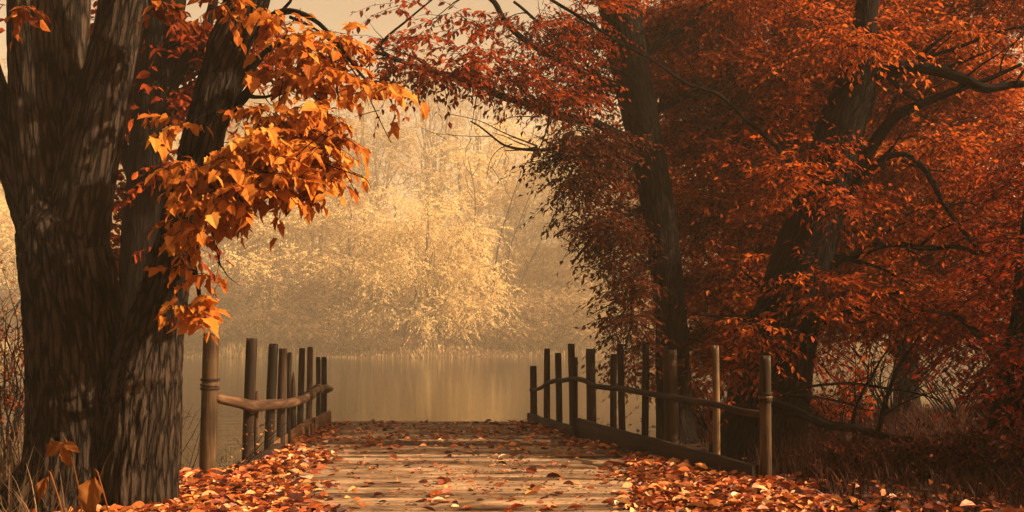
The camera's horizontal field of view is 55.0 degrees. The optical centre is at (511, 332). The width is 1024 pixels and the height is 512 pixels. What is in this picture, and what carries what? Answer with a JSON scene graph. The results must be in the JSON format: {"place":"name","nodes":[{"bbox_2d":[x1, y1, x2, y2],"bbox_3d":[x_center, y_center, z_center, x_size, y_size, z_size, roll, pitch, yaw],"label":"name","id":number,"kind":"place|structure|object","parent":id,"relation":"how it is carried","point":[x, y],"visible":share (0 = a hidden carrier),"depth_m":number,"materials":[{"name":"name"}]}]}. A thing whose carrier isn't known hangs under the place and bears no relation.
{"place":"outdoors","nodes":[
{"label":"outdoors","id":0,"kind":"place"},
{"bbox_2d":[0,356,993,469],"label":"water","id":1,"kind":"structure","parent":0,"point":[495,388],"depth_m":35.20,"materials":[{"name":"beige liquid"}]},
{"bbox_2d":[0,244,1023,511],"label":"ground","id":2,"kind":"structure","parent":0,"point":[454,352],"depth_m":94.74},
{"bbox_2d":[0,58,14,286],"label":"hazy tree","id":3,"kind":"object","parent":2,"relation":"on","point":[3,60],"visible":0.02,"depth_m":123.72,"materials":[{"name":"beige plant"}]},
{"bbox_2d":[0,182,14,294],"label":"hazy tree","id":4,"kind":"object","parent":2,"relation":"on","point":[3,229],"visible":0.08,"depth_m":107.70,"materials":[{"name":"yellow plant"}]},
{"bbox_2d":[0,186,17,281],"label":"hazy tree","id":5,"kind":"object","parent":2,"relation":"on","point":[3,231],"visible":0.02,"depth_m":109.88,"materials":[{"name":"yellow plant"}]},
{"bbox_2d":[0,187,18,299],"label":"hazy tree","id":6,"kind":"object","parent":2,"relation":"on","point":[8,232],"visible":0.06,"depth_m":95.28,"materials":[{"name":"yellow plant"}]},
{"bbox_2d":[0,184,18,290],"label":"hazy tree","id":7,"kind":"object","parent":2,"relation":"on","point":[1,204],"visible":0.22,"depth_m":101.71,"materials":[{"name":"yellow plant"}]},
{"bbox_2d":[0,249,23,445],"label":"bare shrub","id":8,"kind":"object","parent":2,"relation":"on","point":[4,305],"visible":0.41,"depth_m":11.52,"materials":[{"name":"brown plant"}]},
{"bbox_2d":[0,261,24,471],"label":"bare shrub","id":9,"kind":"object","parent":2,"relation":"on","point":[18,411],"visible":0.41,"depth_m":10.49,"materials":[{"name":"brown plant"}]},
{"bbox_2d":[35,470,62,511],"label":"dry leaf plant","id":10,"kind":"object","parent":2,"relation":"on","point":[42,487],"visible":1,"depth_m":4.60,"materials":[{"name":"brown plant"}]},
{"bbox_2d":[45,437,82,511],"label":"dry leaf plant","id":11,"kind":"object","parent":2,"relation":"on","point":[67,448],"visible":0.97,"depth_m":5.20,"materials":[{"name":"brown plant"}]},
{"bbox_2d":[77,469,108,511],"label":"dry leaf plant","id":12,"kind":"object","parent":2,"relation":"on","point":[89,495],"visible":1,"depth_m":3.99,"materials":[{"name":"orange plant"}]},
{"bbox_2d":[0,407,205,511],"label":"dry grass","id":13,"kind":"structure","parent":2,"relation":"on","point":[12,466],"depth_m":6.92,"materials":[{"name":"brown plant"}]},
{"bbox_2d":[27,467,225,511],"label":"leaf litter","id":14,"kind":"object","parent":2,"relation":"on","point":[186,474],"visible":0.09,"depth_m":7.83,"materials":[{"name":"orange plant"}]},
{"bbox_2d":[0,0,311,322],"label":"slender dark tree","id":15,"kind":"object","parent":2,"relation":"on","point":[170,58],"visible":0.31,"depth_m":9.44,"materials":[{"name":"brown plant"}]},
{"bbox_2d":[170,130,181,161],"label":"hazy tree","id":16,"kind":"object","parent":2,"relation":"on","point":[177,144],"visible":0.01,"depth_m":128.30,"materials":[{"name":"beige plant"}]},
{"bbox_2d":[190,230,223,298],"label":"hazy tree","id":17,"kind":"object","parent":2,"relation":"on","point":[205,257],"visible":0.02,"depth_m":99.56,"materials":[{"name":"brown plant"}]},
{"bbox_2d":[197,234,219,290],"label":"hazy tree","id":18,"kind":"object","parent":2,"relation":"on","point":[204,257],"visible":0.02,"depth_m":108.30,"materials":[{"name":"brown plant"}]},
{"bbox_2d":[169,108,252,276],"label":"hazy tree","id":19,"kind":"object","parent":2,"relation":"on","point":[175,142],"visible":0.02,"depth_m":125.35,"materials":[{"name":"yellow plant"}]},
{"bbox_2d":[0,0,429,511],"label":"twin stemmed tree","id":20,"kind":"object","parent":2,"relation":"on","point":[102,379],"visible":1,"depth_m":7.10,"materials":[{"name":"orange plant"}]},
{"bbox_2d":[184,270,272,351],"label":"bush","id":21,"kind":"object","parent":2,"relation":"on","point":[190,339],"visible":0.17,"depth_m":88.13,"materials":[{"name":"brown plant"}]},
{"bbox_2d":[191,216,268,332],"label":"hazy tree","id":22,"kind":"object","parent":2,"relation":"on","point":[212,261],"visible":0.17,"depth_m":95.45,"materials":[{"name":"yellow plant"}]},
{"bbox_2d":[218,210,269,289],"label":"hazy tree","id":23,"kind":"object","parent":2,"relation":"on","point":[239,260],"visible":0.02,"depth_m":114.32,"materials":[{"name":"yellow plant"}]},
{"bbox_2d":[180,402,312,469],"bbox_3d":[-2.697,1.354,9.315,1.687,1.472,1.228,0,0,0],"label":"bare shrub","id":24,"kind":"object","parent":2,"relation":"on","point":[249,456],"visible":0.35,"depth_m":9.33,"materials":[{"name":"brown plant"}]},
{"bbox_2d":[224,91,277,282],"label":"hazy tree","id":25,"kind":"object","parent":2,"relation":"on","point":[249,103],"visible":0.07,"depth_m":124.07,"materials":[{"name":"yellow plant"}]},
{"bbox_2d":[231,84,280,244],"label":"hazy tree","id":26,"kind":"object","parent":2,"relation":"on","point":[254,106],"visible":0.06,"depth_m":141.27,"materials":[{"name":"beige plant"}]},
{"bbox_2d":[241,174,292,308],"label":"hazy tree","id":27,"kind":"object","parent":2,"relation":"on","point":[260,234],"visible":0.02,"depth_m":111.04,"materials":[{"name":"yellow plant"}]},
{"bbox_2d":[207,127,336,331],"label":"hazy tree","id":28,"kind":"object","parent":2,"relation":"on","point":[249,237],"visible":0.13,"depth_m":99.10,"materials":[{"name":"yellow plant"}]},
{"bbox_2d":[184,267,362,356],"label":"bush","id":29,"kind":"object","parent":2,"relation":"on","point":[272,317],"visible":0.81,"depth_m":85.98,"materials":[{"name":"brown plant"}]},
{"bbox_2d":[248,89,305,260],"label":"hazy tree","id":30,"kind":"object","parent":2,"relation":"on","point":[285,120],"visible":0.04,"depth_m":142.16,"materials":[{"name":"beige plant"}]},
{"bbox_2d":[243,190,355,289],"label":"hazy tree","id":31,"kind":"object","parent":2,"relation":"on","point":[294,241],"visible":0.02,"depth_m":121.93,"materials":[{"name":"yellow plant"}]},
{"bbox_2d":[274,187,346,324],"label":"hazy tree","id":32,"kind":"object","parent":2,"relation":"on","point":[326,239],"visible":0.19,"depth_m":99.66,"materials":[{"name":"yellow plant"}]},
{"bbox_2d":[281,195,360,290],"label":"hazy tree","id":33,"kind":"object","parent":2,"relation":"on","point":[318,241],"visible":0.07,"depth_m":109.58,"materials":[{"name":"yellow plant"}]},
{"bbox_2d":[198,193,446,342],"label":"round tree","id":34,"kind":"object","parent":2,"relation":"on","point":[269,235],"visible":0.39,"depth_m":94.89,"materials":[{"name":"yellow plant"}]},
{"bbox_2d":[252,280,422,356],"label":"bush","id":35,"kind":"object","parent":2,"relation":"on","point":[343,334],"visible":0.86,"depth_m":85.79,"materials":[{"name":"brown plant"}]},
{"bbox_2d":[295,96,380,270],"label":"hazy tree","id":36,"kind":"object","parent":2,"relation":"on","point":[352,149],"visible":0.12,"depth_m":127.14,"materials":[{"name":"beige plant"}]},
{"bbox_2d":[282,179,408,345],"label":"hazy tree","id":37,"kind":"object","parent":2,"relation":"on","point":[350,231],"visible":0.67,"depth_m":94.79,"materials":[{"name":"yellow plant"}]},
{"bbox_2d":[325,155,374,290],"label":"hazy tree","id":38,"kind":"object","parent":2,"relation":"on","point":[349,212],"visible":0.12,"depth_m":113.80,"materials":[{"name":"yellow plant"}]},
{"bbox_2d":[318,145,403,224],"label":"hazy tree","id":39,"kind":"object","parent":2,"relation":"on","point":[346,152],"visible":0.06,"depth_m":148.28,"materials":[{"name":"yellow plant"}]},
{"bbox_2d":[349,99,416,254],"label":"hazy tree","id":40,"kind":"object","parent":2,"relation":"on","point":[377,177],"visible":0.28,"depth_m":144.86,"materials":[{"name":"beige plant"}]},
{"bbox_2d":[317,69,453,289],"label":"hazy tree","id":41,"kind":"object","parent":2,"relation":"on","point":[387,148],"visible":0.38,"depth_m":122.03,"materials":[{"name":"beige plant"}]},
{"bbox_2d":[341,175,450,291],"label":"hazy tree","id":42,"kind":"object","parent":2,"relation":"on","point":[394,199],"visible":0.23,"depth_m":112.42,"materials":[{"name":"yellow plant"}]},
{"bbox_2d":[387,214,433,323],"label":"hazy tree","id":43,"kind":"object","parent":2,"relation":"on","point":[418,250],"visible":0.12,"depth_m":102.10,"materials":[{"name":"yellow plant"}]},
{"bbox_2d":[401,253,432,347],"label":"bare sapling","id":44,"kind":"object","parent":2,"relation":"on","point":[412,304],"visible":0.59,"depth_m":86.46,"materials":[{"name":"brown plant"}]},
{"bbox_2d":[359,30,483,274],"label":"hazy tree","id":45,"kind":"object","parent":2,"relation":"on","point":[425,153],"visible":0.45,"depth_m":127.71,"materials":[{"name":"beige plant"}]},
{"bbox_2d":[381,63,472,253],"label":"hazy tree","id":46,"kind":"object","parent":2,"relation":"on","point":[430,134],"visible":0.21,"depth_m":146.71,"materials":[{"name":"beige plant"}]},
{"bbox_2d":[334,185,525,352],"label":"golden willow","id":47,"kind":"object","parent":2,"relation":"on","point":[427,319],"visible":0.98,"depth_m":86.92,"materials":[{"name":"yellow plant"}]},
{"bbox_2d":[392,219,467,305],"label":"hazy tree","id":48,"kind":"object","parent":2,"relation":"on","point":[433,251],"visible":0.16,"depth_m":110.20,"materials":[{"name":"yellow plant"}]},
{"bbox_2d":[408,233,465,332],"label":"hazy tree","id":49,"kind":"object","parent":2,"relation":"on","point":[432,264],"visible":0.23,"depth_m":98.20,"materials":[{"name":"beige plant"}]},
{"bbox_2d":[0,331,890,358],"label":"reeds","id":50,"kind":"object","parent":2,"relation":"on","point":[242,350],"visible":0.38,"depth_m":85.85,"materials":[{"name":"beige plant"}]},
{"bbox_2d":[393,127,532,281],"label":"hazy tree","id":51,"kind":"object","parent":2,"relation":"on","point":[458,184],"visible":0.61,"depth_m":122.94,"materials":[{"name":"yellow plant"}]},
{"bbox_2d":[441,210,500,297],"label":"hazy tree","id":52,"kind":"object","parent":2,"relation":"on","point":[464,219],"visible":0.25,"depth_m":112.09,"materials":[{"name":"yellow plant"}]},
{"bbox_2d":[462,155,479,344],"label":"bare sapling","id":53,"kind":"object","parent":2,"relation":"on","point":[475,211],"visible":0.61,"depth_m":94.97,"materials":[{"name":"brown plant"}]},
{"bbox_2d":[430,52,530,259],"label":"hazy tree","id":54,"kind":"object","parent":2,"relation":"on","point":[476,116],"visible":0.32,"depth_m":142.51,"materials":[{"name":"beige plant"}]},
{"bbox_2d":[440,230,521,345],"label":"hazy tree","id":55,"kind":"object","parent":2,"relation":"on","point":[476,286],"visible":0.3,"depth_m":96.65,"materials":[{"name":"beige plant"}]},
{"bbox_2d":[421,108,565,289],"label":"hazy tree","id":56,"kind":"object","parent":2,"relation":"on","point":[511,183],"visible":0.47,"depth_m":125.18,"materials":[{"name":"yellow plant"}]},
{"bbox_2d":[433,294,557,350],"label":"bush","id":57,"kind":"object","parent":2,"relation":"on","point":[476,337],"visible":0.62,"depth_m":90.90,"materials":[{"name":"brown plant"}]},
{"bbox_2d":[487,168,524,346],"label":"bare sapling","id":58,"kind":"object","parent":2,"relation":"on","point":[508,212],"visible":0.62,"depth_m":94.95,"materials":[{"name":"brown plant"}]},
{"bbox_2d":[470,130,557,268],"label":"hazy tree","id":59,"kind":"object","parent":2,"relation":"on","point":[512,248],"visible":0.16,"depth_m":141.84,"materials":[{"name":"yellow plant"}]},
{"bbox_2d":[215,421,816,511],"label":"wooden footbridge","id":60,"kind":"object","parent":2,"relation":"on","point":[365,493],"visible":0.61,"depth_m":9.11,"materials":[{"name":"brown wood"}]},
{"bbox_2d":[199,333,332,471],"bbox_3d":[-2.627,0.827,11.593,0.468,1.651,5.419,0,0,0],"label":"post and rail fence","id":61,"kind":"object","parent":60,"relation":"on","point":[212,398],"visible":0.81,"depth_m":10.34,"materials":[{"name":"brown wood"}]},
{"bbox_2d":[301,474,313,478],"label":"fallen leaf","id":62,"kind":"object","parent":60,"relation":"on","point":[310,476],"visible":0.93,"depth_m":8.73,"materials":[{"name":"plant"}]},
{"bbox_2d":[432,496,445,500],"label":"fallen leaf","id":63,"kind":"object","parent":60,"relation":"on","point":[438,498],"visible":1,"depth_m":7.58,"materials":[{"name":"yellow plant"}]},
{"bbox_2d":[285,421,667,511],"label":"leaf crumbs","id":64,"kind":"object","parent":60,"relation":"on","point":[506,481],"visible":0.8,"depth_m":9.21,"materials":[{"name":"brown plant"}]},
{"bbox_2d":[132,419,849,511],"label":"leaf litter","id":65,"kind":"object","parent":60,"relation":"on","point":[216,488],"visible":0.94,"depth_m":8.15,"materials":[{"name":"orange plant"}]},
{"bbox_2d":[498,454,510,457],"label":"fallen leaf","id":66,"kind":"object","parent":60,"relation":"on","point":[503,455],"visible":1,"depth_m":10.16,"materials":[{"name":"beige plant"}]},
{"bbox_2d":[510,503,524,507],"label":"fallen leaf","id":67,"kind":"object","parent":60,"relation":"on","point":[514,505],"visible":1,"depth_m":7.18,"materials":[{"name":"plant"}]},
{"bbox_2d":[527,342,772,478],"bbox_3d":[1.150,0.877,11.367,0.335,1.548,6.332,0,0,-18],"label":"post and rail fence","id":68,"kind":"object","parent":60,"relation":"on","point":[668,446],"visible":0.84,"depth_m":10.54,"materials":[{"name":"brown wood"}]},
{"bbox_2d":[499,183,534,344],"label":"bare sapling","id":69,"kind":"object","parent":2,"relation":"on","point":[519,224],"visible":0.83,"depth_m":94.96,"materials":[{"name":"brown plant"}]},
{"bbox_2d":[477,179,566,289],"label":"hazy tree","id":70,"kind":"object","parent":2,"relation":"on","point":[528,227],"visible":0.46,"depth_m":124.73,"materials":[{"name":"yellow plant"}]},
{"bbox_2d":[505,239,540,344],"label":"bare sapling","id":71,"kind":"object","parent":2,"relation":"on","point":[534,254],"visible":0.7,"depth_m":94.97,"materials":[{"name":"brown plant"}]},
{"bbox_2d":[497,246,550,314],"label":"hazy tree","id":72,"kind":"object","parent":2,"relation":"on","point":[517,270],"visible":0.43,"depth_m":111.25,"materials":[{"name":"beige plant"}]},
{"bbox_2d":[500,240,580,343],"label":"hazy tree","id":73,"kind":"object","parent":2,"relation":"on","point":[534,271],"visible":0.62,"depth_m":97.61,"materials":[{"name":"beige plant"}]},
{"bbox_2d":[479,283,603,350],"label":"bush","id":74,"kind":"object","parent":2,"relation":"on","point":[550,295],"visible":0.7,"depth_m":91.62,"materials":[{"name":"brown plant"}]},
{"bbox_2d":[498,107,592,260],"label":"hazy tree","id":75,"kind":"object","parent":2,"relation":"on","point":[544,152],"visible":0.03,"depth_m":148.25,"materials":[{"name":"yellow plant"}]},
{"bbox_2d":[538,233,581,323],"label":"hazy tree","id":76,"kind":"object","parent":2,"relation":"on","point":[558,253],"visible":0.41,"depth_m":107.57,"materials":[{"name":"brown plant"}]},
{"bbox_2d":[504,125,618,297],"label":"hazy tree","id":77,"kind":"object","parent":2,"relation":"on","point":[540,215],"visible":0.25,"depth_m":121.75,"materials":[{"name":"yellow plant"}]},
{"bbox_2d":[348,0,795,444],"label":"arching tree","id":78,"kind":"object","parent":2,"relation":"on","point":[640,142],"visible":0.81,"depth_m":11.85,"materials":[{"name":"red plant"}]},
{"bbox_2d":[546,211,617,320],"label":"hazy tree","id":79,"kind":"object","parent":2,"relation":"on","point":[577,265],"visible":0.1,"depth_m":108.77,"materials":[{"name":"brown plant"}]},
{"bbox_2d":[535,130,630,292],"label":"hazy tree","id":80,"kind":"object","parent":2,"relation":"on","point":[578,205],"visible":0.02,"depth_m":125.86,"materials":[{"name":"yellow plant"}]},
{"bbox_2d":[536,203,638,341],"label":"hazy tree","id":81,"kind":"object","parent":2,"relation":"on","point":[575,275],"visible":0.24,"depth_m":95.39,"materials":[{"name":"brown plant"}]},
{"bbox_2d":[540,282,655,355],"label":"bush","id":82,"kind":"object","parent":2,"relation":"on","point":[603,313],"visible":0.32,"depth_m":90.13,"materials":[{"name":"brown plant"}]},
{"bbox_2d":[589,113,624,155],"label":"hazy tree","id":83,"kind":"object","parent":2,"relation":"on","point":[611,122],"visible":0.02,"depth_m":147.05,"materials":[{"name":"beige plant"}]},
{"bbox_2d":[593,169,652,317],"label":"hazy tree","id":84,"kind":"object","parent":2,"relation":"on","point":[642,241],"visible":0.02,"depth_m":108.90,"materials":[{"name":"brown plant"}]},
{"bbox_2d":[565,182,681,329],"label":"hazy tree","id":85,"kind":"object","parent":2,"relation":"on","point":[626,236],"visible":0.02,"depth_m":99.94,"materials":[{"name":"brown plant"}]},
{"bbox_2d":[650,343,732,440],"bbox_3d":[2.592,0.723,12.493,1.795,1.351,1.193,0,0,0],"label":"bare shrub","id":86,"kind":"object","parent":2,"relation":"on","point":[699,407],"visible":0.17,"depth_m":12.42,"materials":[{"name":"brown plant"}]},
{"bbox_2d":[579,0,904,425],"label":"red tree","id":87,"kind":"object","parent":2,"relation":"on","point":[652,386],"visible":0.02,"depth_m":16.75,"materials":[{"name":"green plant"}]},
{"bbox_2d":[549,0,1023,465],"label":"gnarled tree","id":88,"kind":"object","parent":2,"relation":"on","point":[790,297],"visible":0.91,"depth_m":10.67,"materials":[{"name":"red plant"}]},
{"bbox_2d":[581,0,999,429],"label":"straight tree","id":89,"kind":"object","parent":2,"relation":"on","point":[674,183],"visible":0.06,"depth_m":14.92,"materials":[{"name":"red plant"}]},
{"bbox_2d":[596,417,1023,511],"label":"leaf litter","id":90,"kind":"object","parent":2,"relation":"on","point":[904,505],"visible":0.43,"depth_m":7.34,"materials":[{"name":"brown plant"}]},
{"bbox_2d":[690,390,1023,511],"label":"rust grass","id":91,"kind":"structure","parent":2,"relation":"on","point":[926,414],"depth_m":8.83,"materials":[{"name":"brown plant"}]},
{"bbox_2d":[808,340,907,441],"bbox_3d":[3.893,0.751,12.176,1.615,1.325,1.216,0,0,-11],"label":"bare shrub","id":92,"kind":"object","parent":2,"relation":"on","point":[846,394],"visible":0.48,"depth_m":12.10,"materials":[{"name":"brown plant"}]},
{"bbox_2d":[771,302,950,462],"bbox_3d":[3.436,0.680,9.997,1.915,2.102,0.884,0,0,0],"label":"fallen bough","id":93,"kind":"object","parent":2,"relation":"on","point":[797,412],"visible":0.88,"depth_m":9.72,"materials":[{"name":"brown wood"}]},
{"bbox_2d":[810,426,919,479],"bbox_3d":[3.227,1.133,8.979,1.036,0.549,0.703,0,0,0],"label":"bare shrub","id":94,"kind":"object","parent":2,"relation":"on","point":[864,453],"visible":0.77,"depth_m":8.93,"materials":[{"name":"brown plant"}]},
{"bbox_2d":[764,0,1023,410],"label":"broad tree","id":95,"kind":"object","parent":2,"relation":"on","point":[900,374],"visible":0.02,"depth_m":17.36,"materials":[{"name":"red plant"}]},
{"bbox_2d":[816,293,977,423],"bbox_3d":[5.017,0.204,14.488,3.763,2.319,2.519,0,0,17],"label":"bare shrub","id":96,"kind":"object","parent":2,"relation":"on","point":[899,398],"visible":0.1,"depth_m":14.21,"materials":[{"name":"brown plant"}]},
{"bbox_2d":[846,132,1023,462],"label":"leaning tree","id":97,"kind":"object","parent":2,"relation":"on","point":[1006,361],"visible":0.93,"depth_m":9.66,"materials":[{"name":"red plant"}]},
{"bbox_2d":[869,321,1003,429],"bbox_3d":[5.985,0.392,12.997,3.018,1.894,1.796,0,0,0],"label":"bare shrub","id":98,"kind":"object","parent":2,"relation":"on","point":[950,408],"visible":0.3,"depth_m":13.05,"materials":[{"name":"brown plant"}]},
{"bbox_2d":[890,419,1006,479],"bbox_3d":[3.876,1.071,8.797,0.967,0.566,0.815,0,0,0],"label":"bare shrub","id":99,"kind":"object","parent":2,"relation":"on","point":[962,453],"visible":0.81,"depth_m":8.75,"materials":[{"name":"brown plant"}]},
{"bbox_2d":[932,336,997,432],"bbox_3d":[5.386,0.652,10.620,1.528,1.341,1.199,0,0,27],"label":"bare shrub","id":100,"kind":"object","parent":2,"relation":"on","point":[982,412],"visible":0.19,"depth_m":10.55,"materials":[{"name":"brown plant"}]},
{"bbox_2d":[944,412,1023,480],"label":"bare shrub","id":101,"kind":"object","parent":2,"relation":"on","point":[1006,456],"visible":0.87,"depth_m":8.51,"materials":[{"name":"brown plant"}]},
{"bbox_2d":[0,0,1023,247],"label":"sky","id":102,"kind":"structure","parent":0,"point":[332,14],"materials":[{"name":"beige"}]}
]}

